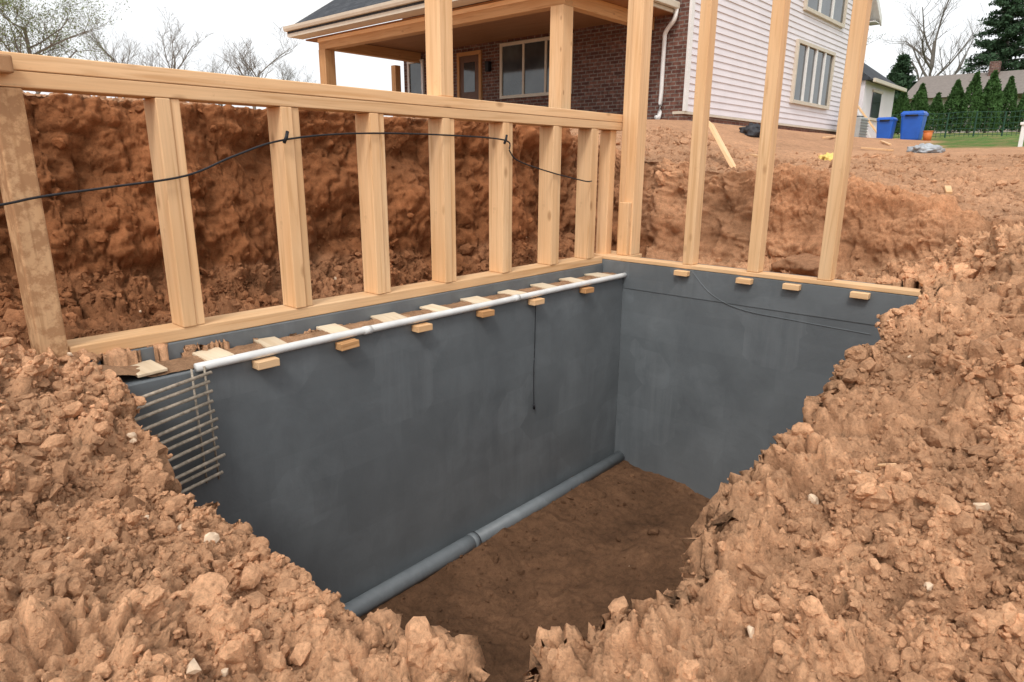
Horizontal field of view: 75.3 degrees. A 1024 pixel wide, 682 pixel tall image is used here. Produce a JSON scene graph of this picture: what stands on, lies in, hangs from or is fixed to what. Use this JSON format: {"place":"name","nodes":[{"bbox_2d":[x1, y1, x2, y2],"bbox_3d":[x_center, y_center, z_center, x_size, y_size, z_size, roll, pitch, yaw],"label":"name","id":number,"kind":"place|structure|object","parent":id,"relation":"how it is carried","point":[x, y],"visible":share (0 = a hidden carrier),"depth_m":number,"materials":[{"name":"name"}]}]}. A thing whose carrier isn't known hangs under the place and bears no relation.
{"place":"outdoors","nodes":[
{"label":"outdoors","id":0,"kind":"place"},
{"bbox_2d":[335,44,420,62],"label":"porch beam","id":1,"kind":"structure","parent":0,"point":[386,53],"depth_m":21.72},
{"bbox_2d":[306,0,673,52],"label":"porch ceiling","id":2,"kind":"structure","parent":0,"point":[513,27],"depth_m":18.69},
{"bbox_2d":[0,92,1023,681],"bbox_3d":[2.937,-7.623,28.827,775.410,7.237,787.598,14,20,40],"label":"ground","id":3,"kind":"structure","parent":0,"point":[106,144],"depth_m":5.34,"materials":[{"name":"soil"}]},
{"bbox_2d":[0,0,129,93],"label":"budding tree","id":4,"kind":"object","parent":3,"relation":"on","point":[24,28],"visible":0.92,"depth_m":40.40,"materials":[{"name":"grey plant"}]},
{"bbox_2d":[69,9,142,97],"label":"bare tree","id":5,"kind":"object","parent":3,"relation":"on","point":[113,53],"visible":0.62,"depth_m":64.32,"materials":[{"name":"grey plant"}]},
{"bbox_2d":[131,4,213,69],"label":"bare tree","id":6,"kind":"object","parent":3,"relation":"on","point":[172,55],"visible":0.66,"depth_m":50.30,"materials":[{"name":"grey plant"}]},
{"bbox_2d":[194,45,242,105],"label":"bare tree","id":7,"kind":"object","parent":3,"relation":"on","point":[216,67],"visible":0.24,"depth_m":75.87,"materials":[{"name":"grey plant"}]},
{"bbox_2d":[212,22,303,109],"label":"bare tree","id":8,"kind":"object","parent":3,"relation":"on","point":[245,64],"visible":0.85,"depth_m":51.58,"materials":[{"name":"grey plant"}]},
{"bbox_2d":[270,49,319,83],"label":"bare tree","id":9,"kind":"object","parent":3,"relation":"on","point":[283,72],"visible":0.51,"depth_m":79.16,"materials":[{"name":"grey plant"}]},
{"bbox_2d":[90,263,602,364],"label":"long wall curb","id":10,"kind":"structure","parent":3,"relation":"on","point":[245,336],"depth_m":5.47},
{"bbox_2d":[0,87,68,364],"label":"stud","id":11,"kind":"object","parent":10,"relation":"on","point":[29,239],"visible":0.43,"depth_m":3.72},
{"bbox_2d":[0,131,591,205],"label":"black cable","id":12,"kind":"object","parent":11,"relation":"attached to","point":[286,138],"visible":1,"depth_m":4.57,"materials":[{"name":"rubber"}]},
{"bbox_2d":[67,256,601,354],"bbox_3d":[-0.855,-0.468,6.048,0.210,0.083,5.585,14,20,40],"label":"bottom plate","id":13,"kind":"object","parent":10,"relation":"on","point":[143,337],"visible":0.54,"depth_m":5.04,"materials":[{"name":"brown wood"}]},
{"bbox_2d":[143,98,196,327],"bbox_3d":[-2.229,-0.814,4.338,0.195,1.451,0.088,14,20,40],"label":"stud","id":14,"kind":"object","parent":13,"relation":"on","point":[159,124],"visible":1,"depth_m":4.28,"materials":[{"name":"brown wood"}]},
{"bbox_2d":[170,99,204,324],"bbox_3d":[-2.181,-0.829,4.394,0.178,1.451,0.060,14,20,40],"label":"stud ply","id":15,"kind":"object","parent":13,"relation":"on","point":[186,199],"visible":0.49,"depth_m":4.33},
{"bbox_2d":[267,106,305,307],"bbox_3d":[-1.672,-0.971,4.937,0.195,1.451,0.088,14,20,40],"label":"stud","id":16,"kind":"object","parent":13,"relation":"on","point":[283,161],"visible":1,"depth_m":4.88,"materials":[{"name":"brown wood"}]},
{"bbox_2d":[291,107,312,305],"bbox_3d":[-1.624,-0.986,4.994,0.178,1.451,0.060,14,20,40],"label":"stud ply","id":17,"kind":"object","parent":13,"relation":"on","point":[301,195],"visible":0.48,"depth_m":4.93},
{"bbox_2d":[355,113,385,293],"bbox_3d":[-1.166,-1.115,5.484,0.195,1.451,0.088,14,20,40],"label":"stud","id":18,"kind":"object","parent":13,"relation":"on","point":[369,181],"visible":1,"depth_m":5.43,"materials":[{"name":"brown wood"}]},
{"bbox_2d":[378,113,390,292],"bbox_3d":[-1.118,-1.130,5.541,0.178,1.451,0.060,14,20,40],"label":"stud ply","id":19,"kind":"object","parent":13,"relation":"on","point":[384,199],"visible":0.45,"depth_m":5.47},
{"bbox_2d":[428,118,452,282],"bbox_3d":[-0.650,-1.261,6.039,0.195,1.451,0.088,14,20,40],"label":"stud","id":20,"kind":"object","parent":13,"relation":"on","point":[440,197],"visible":1,"depth_m":5.99,"materials":[{"name":"brown wood"}]},
{"bbox_2d":[449,118,455,281],"bbox_3d":[-0.602,-1.276,6.096,0.178,1.451,0.060,14,20,40],"label":"stud ply","id":21,"kind":"object","parent":13,"relation":"on","point":[452,159],"visible":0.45,"depth_m":6.03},
{"bbox_2d":[489,122,508,272],"bbox_3d":[-0.131,-1.409,6.601,0.195,1.451,0.088,14,20,40],"label":"stud","id":22,"kind":"object","parent":13,"relation":"on","point":[498,206],"visible":1,"depth_m":6.55,"materials":[{"name":"brown wood"}]},
{"bbox_2d":[508,123,512,271],"bbox_3d":[-0.082,-1.423,6.657,0.178,1.451,0.060,14,20,40],"label":"stud ply","id":23,"kind":"object","parent":13,"relation":"on","point":[510,197],"visible":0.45,"depth_m":6.60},
{"bbox_2d":[537,126,558,264],"bbox_3d":[0.387,-1.554,7.152,0.195,1.451,0.088,14,20,40],"label":"stud","id":24,"kind":"object","parent":13,"relation":"on","point":[548,181],"visible":1,"depth_m":7.11,"materials":[{"name":"brown wood"}]},
{"bbox_2d":[556,126,561,263],"bbox_3d":[0.435,-1.569,7.209,0.178,1.451,0.060,14,20,40],"label":"stud ply","id":25,"kind":"object","parent":13,"relation":"on","point":[558,194],"visible":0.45,"depth_m":7.15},
{"bbox_2d":[574,129,596,258],"bbox_3d":[0.842,-1.682,7.641,0.195,1.451,0.088,14,20,40],"label":"stud","id":26,"kind":"object","parent":13,"relation":"on","point":[586,155],"visible":1,"depth_m":7.59,"materials":[{"name":"brown wood"}]},
{"bbox_2d":[0,70,622,130],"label":"top plate","id":27,"kind":"object","parent":26,"relation":"on","point":[50,82],"visible":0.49,"depth_m":4.52,"materials":[{"name":"brown wood"}]},
{"bbox_2d":[0,54,13,73],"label":"end block","id":28,"kind":"structure","parent":27,"relation":"on","point":[6,64],"depth_m":3.42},
{"bbox_2d":[0,51,622,122],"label":"top plate","id":29,"kind":"object","parent":27,"relation":"on","point":[58,65],"visible":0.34,"depth_m":4.52,"materials":[{"name":"brown wood"}]},
{"bbox_2d":[425,0,452,96],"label":"tall stud","id":30,"kind":"object","parent":29,"relation":"on","point":[439,45],"visible":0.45,"depth_m":5.67,"materials":[{"name":"brown wood"}]},
{"bbox_2d":[592,129,598,257],"bbox_3d":[0.890,-1.697,7.698,0.178,1.451,0.060,14,20,40],"label":"stud ply","id":31,"kind":"object","parent":13,"relation":"on","point":[595,184],"visible":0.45,"depth_m":7.63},
{"bbox_2d":[288,0,424,33],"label":"porch roof","id":32,"kind":"structure","parent":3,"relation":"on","point":[335,7],"depth_m":19.31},
{"bbox_2d":[288,0,459,37],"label":"porch fascia","id":33,"kind":"structure","parent":32,"relation":"attached to","point":[374,16],"depth_m":17.99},
{"bbox_2d":[283,0,422,31],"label":"porch gutter","id":34,"kind":"object","parent":33,"relation":"attached to","point":[355,12],"visible":1,"depth_m":18.10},
{"bbox_2d":[291,0,488,39],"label":"porch soffit","id":35,"kind":"structure","parent":33,"relation":"attached to","point":[383,19],"depth_m":17.98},
{"bbox_2d":[653,0,679,8],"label":"side gutter","id":36,"kind":"object","parent":32,"relation":"attached to","point":[674,4],"visible":1,"depth_m":16.03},
{"bbox_2d":[118,278,622,603],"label":"long wall","id":37,"kind":"structure","parent":3,"relation":"on","point":[373,460],"depth_m":5.71,"materials":[{"name":"concrete"}]},
{"bbox_2d":[134,366,225,493],"bbox_3d":[-2.133,0.625,4.033,0.066,0.793,0.811,9,17,29],"label":"rebar grid","id":38,"kind":"object","parent":37,"relation":"attached to","point":[206,382],"visible":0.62,"depth_m":4.18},
{"bbox_2d":[59,272,615,376],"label":"ledge sand","id":39,"kind":"structure","parent":37,"relation":"on","point":[179,364],"depth_m":4.83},
{"bbox_2d":[130,272,610,377],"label":"ledge spacer blocks","id":40,"kind":"structure","parent":37,"relation":"on","point":[148,367],"depth_m":5.13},
{"bbox_2d":[252,270,870,369],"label":"pipe support blocks","id":41,"kind":"structure","parent":37,"relation":"attached to","point":[274,361],"depth_m":6.05,"materials":[{"name":"brown wood"}]},
{"bbox_2d":[193,273,626,371],"bbox_3d":[-0.304,-0.316,6.066,0.074,0.072,5.120,14,20,40],"label":"white ledge pipe","id":42,"kind":"object","parent":41,"relation":"on","point":[256,354],"visible":0.96,"depth_m":5.23,"materials":[{"name":"plastic"}]},
{"bbox_2d":[344,451,624,616],"bbox_3d":[-0.198,1.913,6.706,0.170,0.175,4.661,14,20,40],"label":"drain pipe","id":43,"kind":"object","parent":3,"relation":"on","point":[368,601],"visible":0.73,"depth_m":6.33,"materials":[{"name":"grey plastic"}]},
{"bbox_2d":[0,91,1023,681],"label":"dirt clods","id":44,"kind":"object","parent":3,"relation":"on","point":[868,491],"visible":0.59,"depth_m":2.71,"materials":[{"name":"soil"}]},
{"bbox_2d":[57,237,1023,676],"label":"pale stones","id":45,"kind":"object","parent":3,"relation":"on","point":[193,667],"visible":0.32,"depth_m":2.44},
{"bbox_2d":[403,0,689,119],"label":"front brick wall","id":46,"kind":"structure","parent":3,"relation":"on","point":[599,62],"depth_m":18.15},
{"bbox_2d":[460,55,478,99],"bbox_3d":[-1.372,-8.098,21.629,0.900,2.230,0.045,14,20,40],"label":"door","id":47,"kind":"structure","parent":46,"relation":"in","point":[470,95],"depth_m":21.49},
{"bbox_2d":[500,47,502,95],"bbox_3d":[-0.330,-8.352,20.581,0.090,1.420,0.072,14,20,40],"label":"porch window frame","id":48,"kind":"object","parent":46,"relation":"attached to","point":[501,71],"visible":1,"depth_m":20.55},
{"bbox_2d":[499,90,571,98],"bbox_3d":[0.665,-7.383,19.910,2.780,0.090,0.074,14,20,40],"label":"porch window frame","id":49,"kind":"object","parent":46,"relation":"attached to","point":[525,95],"visible":0.8,"depth_m":20.09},
{"bbox_2d":[503,40,549,95],"bbox_3d":[0.681,-8.115,19.726,2.600,1.420,0.018,14,20,40],"label":"porch window glass","id":50,"kind":"object","parent":49,"relation":"on","point":[534,68],"visible":0.64,"depth_m":19.95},
{"bbox_2d":[500,33,573,46],"bbox_3d":[0.675,-8.841,19.517,2.780,0.090,0.074,14,20,40],"label":"porch window frame","id":51,"kind":"object","parent":46,"relation":"attached to","point":[524,41],"visible":0.76,"depth_m":19.71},
{"bbox_2d":[654,8,678,119],"bbox_3d":[3.945,-6.982,16.838,0.451,2.639,0.240,14,20,40],"label":"downspout","id":52,"kind":"object","parent":46,"relation":"attached to","point":[663,53],"visible":0.97,"depth_m":16.91,"materials":[{"name":"white paint"}]},
{"bbox_2d":[682,0,695,110],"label":"corner board","id":53,"kind":"object","parent":46,"relation":"attached to","point":[688,54],"visible":1,"depth_m":16.57,"materials":[{"name":"white paint"}]},
{"bbox_2d":[709,121,735,167],"bbox_3d":[3.120,-2.874,9.830,0.130,0.050,1.372,25,39,-29],"label":"leaning plank","id":54,"kind":"object","parent":3,"relation":"on","point":[722,147],"visible":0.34,"depth_m":9.80,"materials":[{"name":"brown wood"}]},
{"bbox_2d":[739,123,760,136],"bbox_3d":[5.072,-4.380,13.972,0.644,0.418,0.502,14,20,40],"label":"dark tarp bundle","id":55,"kind":"object","parent":3,"relation":"on","point":[751,129],"visible":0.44,"depth_m":13.82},
{"bbox_2d":[602,257,917,498],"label":"end wall","id":56,"kind":"structure","parent":3,"relation":"on","point":[711,395],"depth_m":7.37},
{"bbox_2d":[594,250,641,260],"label":"corner sill","id":57,"kind":"structure","parent":56,"relation":"on","point":[612,255],"depth_m":7.99,"materials":[{"name":"brown wood"}]},
{"bbox_2d":[596,130,615,253],"bbox_3d":[1.130,-1.766,7.995,0.150,1.468,0.120,14,20,40],"label":"stud","id":58,"kind":"object","parent":57,"relation":"on","point":[606,188],"visible":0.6,"depth_m":7.94,"materials":[{"name":"brown wood"}]},
{"bbox_2d":[617,202,631,255],"bbox_3d":[1.344,-1.341,7.940,0.130,0.623,0.067,14,20,40],"label":"corner post scab","id":59,"kind":"object","parent":57,"relation":"on","point":[624,227],"visible":1,"depth_m":7.91,"materials":[{"name":"brown wood"}]},
{"bbox_2d":[616,0,633,252],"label":"corner post ply","id":60,"kind":"object","parent":57,"relation":"on","point":[626,96],"visible":0.25,"depth_m":7.67,"materials":[{"name":"brown wood"}]},
{"bbox_2d":[624,0,653,254],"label":"corner post","id":61,"kind":"object","parent":57,"relation":"on","point":[640,62],"visible":0.79,"depth_m":7.63,"materials":[{"name":"brown wood"}]},
{"bbox_2d":[623,262,917,324],"bbox_3d":[2.550,-0.485,6.773,3.305,0.308,0.009,14,20,40],"label":"membrane lap","id":62,"kind":"object","parent":56,"relation":"attached to","point":[835,303],"visible":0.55,"depth_m":6.73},
{"bbox_2d":[621,256,921,295],"bbox_3d":[2.605,-0.674,6.787,3.410,0.043,0.167,14,20,40],"label":"sill plate","id":63,"kind":"object","parent":56,"relation":"on","point":[837,283],"visible":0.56,"depth_m":6.64,"materials":[{"name":"brown wood"}]},
{"bbox_2d":[682,0,717,264],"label":"post","id":64,"kind":"object","parent":63,"relation":"on","point":[704,67],"visible":1,"depth_m":6.92,"materials":[{"name":"brown wood"}]},
{"bbox_2d":[747,0,790,272],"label":"post","id":65,"kind":"object","parent":63,"relation":"on","point":[771,108],"visible":1,"depth_m":6.47,"materials":[{"name":"brown wood"}]},
{"bbox_2d":[817,0,871,280],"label":"post","id":66,"kind":"object","parent":63,"relation":"on","point":[853,69],"visible":1,"depth_m":6.02,"materials":[{"name":"brown wood"}]},
{"bbox_2d":[688,115,835,134],"bbox_3d":[9.020,-6.684,22.322,0.270,1.020,13.700,14,20,40],"label":"side foundation","id":67,"kind":"object","parent":3,"relation":"on","point":[726,121],"visible":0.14,"depth_m":19.78,"materials":[{"name":"grey concrete"}]},
{"bbox_2d":[672,111,835,131],"bbox_3d":[8.946,-7.178,22.053,0.330,0.068,14.040,14,20,40],"label":"foundation cap","id":68,"kind":"object","parent":67,"relation":"on","point":[737,119],"visible":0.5,"depth_m":19.72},
{"bbox_2d":[688,0,852,129],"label":"lap siding","id":69,"kind":"object","parent":68,"relation":"on","point":[740,53],"visible":0.51,"depth_m":19.45,"materials":[{"name":"white plastic"}]},
{"bbox_2d":[789,99,828,109],"bbox_3d":[10.400,-8.235,23.135,0.119,0.110,3.720,14,20,40],"label":"side window frame","id":70,"kind":"object","parent":69,"relation":"attached to","point":[798,102],"visible":1,"depth_m":22.86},
{"bbox_2d":[790,42,799,98],"bbox_3d":[9.198,-8.777,21.599,0.117,1.720,0.110,14,20,40],"label":"side window frame","id":71,"kind":"object","parent":70,"relation":"on","point":[795,66],"visible":1,"depth_m":21.55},
{"bbox_2d":[801,46,809,100],"bbox_3d":[9.826,-8.951,22.263,0.064,1.720,0.120,14,20,40],"label":"side window mullion","id":72,"kind":"object","parent":70,"relation":"on","point":[805,73],"visible":0.98,"depth_m":22.22,"materials":[{"name":"white paint"}]},
{"bbox_2d":[794,44,832,105],"bbox_3d":[10.390,-9.122,22.910,0.010,1.720,3.500,14,20,40],"label":"side window glass","id":73,"kind":"object","parent":70,"relation":"on","point":[800,72],"visible":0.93,"depth_m":22.84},
{"bbox_2d":[810,50,817,102],"bbox_3d":[10.411,-9.117,22.892,0.064,1.720,0.120,14,20,40],"label":"side window mullion","id":74,"kind":"object","parent":70,"relation":"on","point":[814,74],"visible":0.98,"depth_m":22.85,"materials":[{"name":"white paint"}]},
{"bbox_2d":[818,53,826,104],"bbox_3d":[10.996,-9.282,23.521,0.064,1.720,0.120,14,20,40],"label":"side window mullion","id":75,"kind":"object","parent":70,"relation":"on","point":[822,79],"visible":0.82,"depth_m":23.48,"materials":[{"name":"white paint"}]},
{"bbox_2d":[827,56,835,105],"bbox_3d":[11.612,-9.460,24.196,0.117,1.720,0.110,14,20,40],"label":"side window frame","id":76,"kind":"object","parent":70,"relation":"on","point":[831,81],"visible":0.8,"depth_m":24.14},
{"bbox_2d":[803,6,844,27],"bbox_3d":[10.720,-11.062,22.720,0.119,0.110,4.020,14,20,40],"label":"window frame","id":77,"kind":"object","parent":69,"relation":"attached to","point":[822,16],"visible":1,"depth_m":22.48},
{"bbox_2d":[808,0,844,22],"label":"window glass","id":78,"kind":"object","parent":77,"relation":"on","point":[826,8],"visible":0.83,"depth_m":22.95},
{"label":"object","id":79,"kind":"object","parent":68,"relation":"on","visible":0},
{"bbox_2d":[796,39,835,55],"bbox_3d":[10.412,-10.002,22.659,0.119,0.110,3.720,14,20,40],"label":"side window frame","id":80,"kind":"object","parent":79,"relation":"attached to","point":[815,47],"visible":1,"depth_m":22.43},
{"bbox_2d":[771,253,819,276],"bbox_3d":[3.422,-0.843,7.751,0.566,0.365,0.658,-5,16,-19],"label":"clay boulder","id":81,"kind":"object","parent":3,"relation":"on","point":[806,264],"visible":0.68,"depth_m":7.58,"materials":[{"name":"soil"}]},
{"bbox_2d":[854,116,868,137],"bbox_3d":[12.818,-7.986,24.984,0.825,0.900,0.940,14,20,40],"label":"air conditioner unit","id":82,"kind":"object","parent":3,"relation":"on","point":[861,128],"visible":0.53,"depth_m":24.54,"materials":[{"name":"grey metal"}]},
{"bbox_2d":[857,80,894,137],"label":"wing wall","id":83,"kind":"structure","parent":3,"relation":"on","point":[866,96],"depth_m":27.93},
{"bbox_2d":[870,92,881,117],"bbox_3d":[15.312,-9.902,27.933,0.030,1.000,1.200,14,20,40],"label":"wing window glass","id":84,"kind":"object","parent":83,"relation":"in","point":[875,105],"visible":0.86,"depth_m":27.86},
{"bbox_2d":[862,63,895,89],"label":"wing roof","id":85,"kind":"structure","parent":83,"relation":"on","point":[869,73],"depth_m":28.07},
{"bbox_2d":[873,78,906,91],"bbox_3d":[15.961,-10.758,27.939,0.098,0.140,5.100,14,20,40],"label":"wing gutter","id":86,"kind":"object","parent":85,"relation":"attached to","point":[887,84],"visible":1,"depth_m":27.67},
{"bbox_2d":[876,117,897,138],"bbox_3d":[12.457,-7.089,22.119,0.538,0.685,0.582,14,20,40],"label":"blue storage bin","id":87,"kind":"object","parent":3,"relation":"on","point":[886,126],"visible":0.86,"depth_m":21.96,"materials":[{"name":"plastic"}]},
{"bbox_2d":[886,53,917,133],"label":"pine tree","id":88,"kind":"object","parent":3,"relation":"on","point":[900,72],"visible":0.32,"depth_m":51.77,"materials":[{"name":"green plant"}]},
{"bbox_2d":[893,86,910,133],"bbox_3d":[22.837,-13.434,39.031,1.225,2.910,1.310,12,19,36],"label":"arborvitae shrub","id":89,"kind":"object","parent":3,"relation":"on","point":[902,104],"visible":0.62,"depth_m":38.69,"materials":[{"name":"green plant"}]},
{"bbox_2d":[900,111,928,139],"bbox_3d":[13.244,-7.116,21.933,0.694,0.899,0.744,14,20,40],"label":"blue storage bin","id":90,"kind":"object","parent":3,"relation":"on","point":[913,123],"visible":0.94,"depth_m":21.73,"materials":[{"name":"plastic"}]},
{"bbox_2d":[910,83,932,129],"bbox_3d":[23.743,-13.458,38.755,1.378,3.164,1.561,-4,16,-15],"label":"arborvitae shrub","id":91,"kind":"object","parent":3,"relation":"on","point":[919,101],"visible":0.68,"depth_m":38.41,"materials":[{"name":"green plant"}]},
{"bbox_2d":[906,143,945,152],"bbox_3d":[8.029,-3.703,12.921,0.638,0.298,0.776,14,20,40],"label":"grey tarp pile","id":92,"kind":"object","parent":3,"relation":"on","point":[925,148],"visible":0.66,"depth_m":12.72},
{"bbox_2d":[878,0,986,80],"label":"bare tree","id":93,"kind":"object","parent":3,"relation":"on","point":[930,63],"visible":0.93,"depth_m":60.17,"materials":[{"name":"grey plant"}]},
{"bbox_2d":[927,92,946,133],"bbox_3d":[24.929,-13.356,39.087,1.211,2.536,1.189,13,19,39],"label":"arborvitae shrub","id":94,"kind":"object","parent":3,"relation":"on","point":[937,107],"visible":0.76,"depth_m":38.84,"materials":[{"name":"green plant"}]},
{"bbox_2d":[936,79,964,133],"bbox_3d":[26.245,-13.803,39.415,1.604,3.385,1.508,2,15,6],"label":"arborvitae shrub","id":95,"kind":"object","parent":3,"relation":"on","point":[953,103],"visible":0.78,"depth_m":39.10,"materials":[{"name":"green plant"}]},
{"bbox_2d":[891,110,1023,138],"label":"wire fence","id":96,"kind":"object","parent":3,"relation":"on","point":[974,128],"visible":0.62,"depth_m":26.29,"materials":[{"name":"metal"}]},
{"bbox_2d":[909,96,1020,132],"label":"walls","id":97,"kind":"structure","parent":3,"relation":"on","point":[930,100],"depth_m":45.73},
{"bbox_2d":[907,70,1023,101],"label":"roof","id":98,"kind":"structure","parent":97,"relation":"on","point":[942,84],"depth_m":47.08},
{"bbox_2d":[954,70,985,132],"bbox_3d":[26.789,-13.731,38.544,1.547,3.772,1.475,5,16,18],"label":"arborvitae shrub","id":99,"kind":"object","parent":3,"relation":"on","point":[974,88],"visible":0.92,"depth_m":38.30,"materials":[{"name":"green plant"}]},
{"bbox_2d":[971,69,1004,132],"bbox_3d":[27.755,-13.796,38.662,1.614,3.876,1.553,11,18,33],"label":"arborvitae shrub","id":100,"kind":"object","parent":3,"relation":"on","point":[993,98],"visible":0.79,"depth_m":38.27,"materials":[{"name":"green plant"}]},
{"bbox_2d":[958,0,1023,73],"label":"pine tree","id":101,"kind":"object","parent":3,"relation":"on","point":[1007,29],"visible":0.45,"depth_m":50.23,"materials":[{"name":"green plant"}]},
{"bbox_2d":[995,75,1017,132],"bbox_3d":[29.230,-13.902,39.297,1.358,3.511,1.476,3,15,9],"label":"arborvitae shrub","id":102,"kind":"object","parent":3,"relation":"on","point":[1010,95],"visible":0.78,"depth_m":38.87,"materials":[{"name":"green plant"}]},
{"bbox_2d":[1008,92,1023,131],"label":"arborvitae shrub","id":103,"kind":"object","parent":3,"relation":"on","point":[1019,107],"visible":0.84,"depth_m":38.56,"materials":[{"name":"green plant"}]},
{"bbox_3d":[-1.320,-6.068,19.303,10.600,0.460,4.100,14,20,40],"label":"porch slab","id":104,"kind":"object","parent":3,"relation":"on","visible":0},
{"bbox_2d":[318,49,336,112],"bbox_3d":[-5.689,-7.517,20.688,0.350,2.878,0.350,14,20,40],"label":"porch post","id":105,"kind":"object","parent":104,"relation":"on","point":[327,66],"visible":0.45,"depth_m":20.32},
{"bbox_2d":[391,65,400,116],"bbox_3d":[-4.130,-8.366,23.882,0.240,2.878,0.240,14,20,40],"label":"porch post","id":106,"kind":"object","parent":104,"relation":"attached to","point":[396,76],"visible":0.45,"depth_m":23.54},
{"bbox_2d":[478,54,482,99],"bbox_3d":[-1.009,-8.007,21.298,0.100,2.230,0.079,14,20,40],"label":"door jamb","id":107,"kind":"object","parent":104,"relation":"on","point":[480,75],"depth_m":21.14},
{"bbox_2d":[549,4,572,108],"bbox_3d":[1.079,-5.890,14.826,0.360,2.878,0.360,14,20,40],"label":"porch post","id":108,"kind":"object","parent":104,"relation":"on","point":[561,39],"visible":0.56,"depth_m":14.59,"materials":[{"name":"brown wood"}]},
{"bbox_2d":[318,0,572,49],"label":"porch beam front","id":109,"kind":"structure","parent":108,"relation":"on","point":[527,7],"depth_m":16.30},
{"bbox_2d":[317,0,526,41],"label":"porch beam front cap","id":110,"kind":"object","parent":109,"relation":"attached to","point":[469,9],"visible":1,"depth_m":17.43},
{"bbox_2d":[0,0,1023,116],"label":"sky","id":111,"kind":"structure","parent":0,"point":[235,19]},
{"bbox_2d":[572,0,654,29],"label":"porch beam","id":112,"kind":"structure","parent":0,"point":[601,9],"depth_m":15.39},
{"bbox_2d":[691,270,870,334],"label":"membrane ridge","id":113,"kind":"structure","parent":0,"point":[774,316],"depth_m":6.73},
{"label":"small window frame","id":114,"kind":"object","parent":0,"visible":0},
{"bbox_2d":[409,63,421,93],"bbox_3d":[-3.354,-8.979,23.249,0.650,1.400,0.018,14,20,40],"label":"window glass","id":115,"kind":"object","parent":114,"relation":"on","point":[415,77],"visible":0.64,"depth_m":23.20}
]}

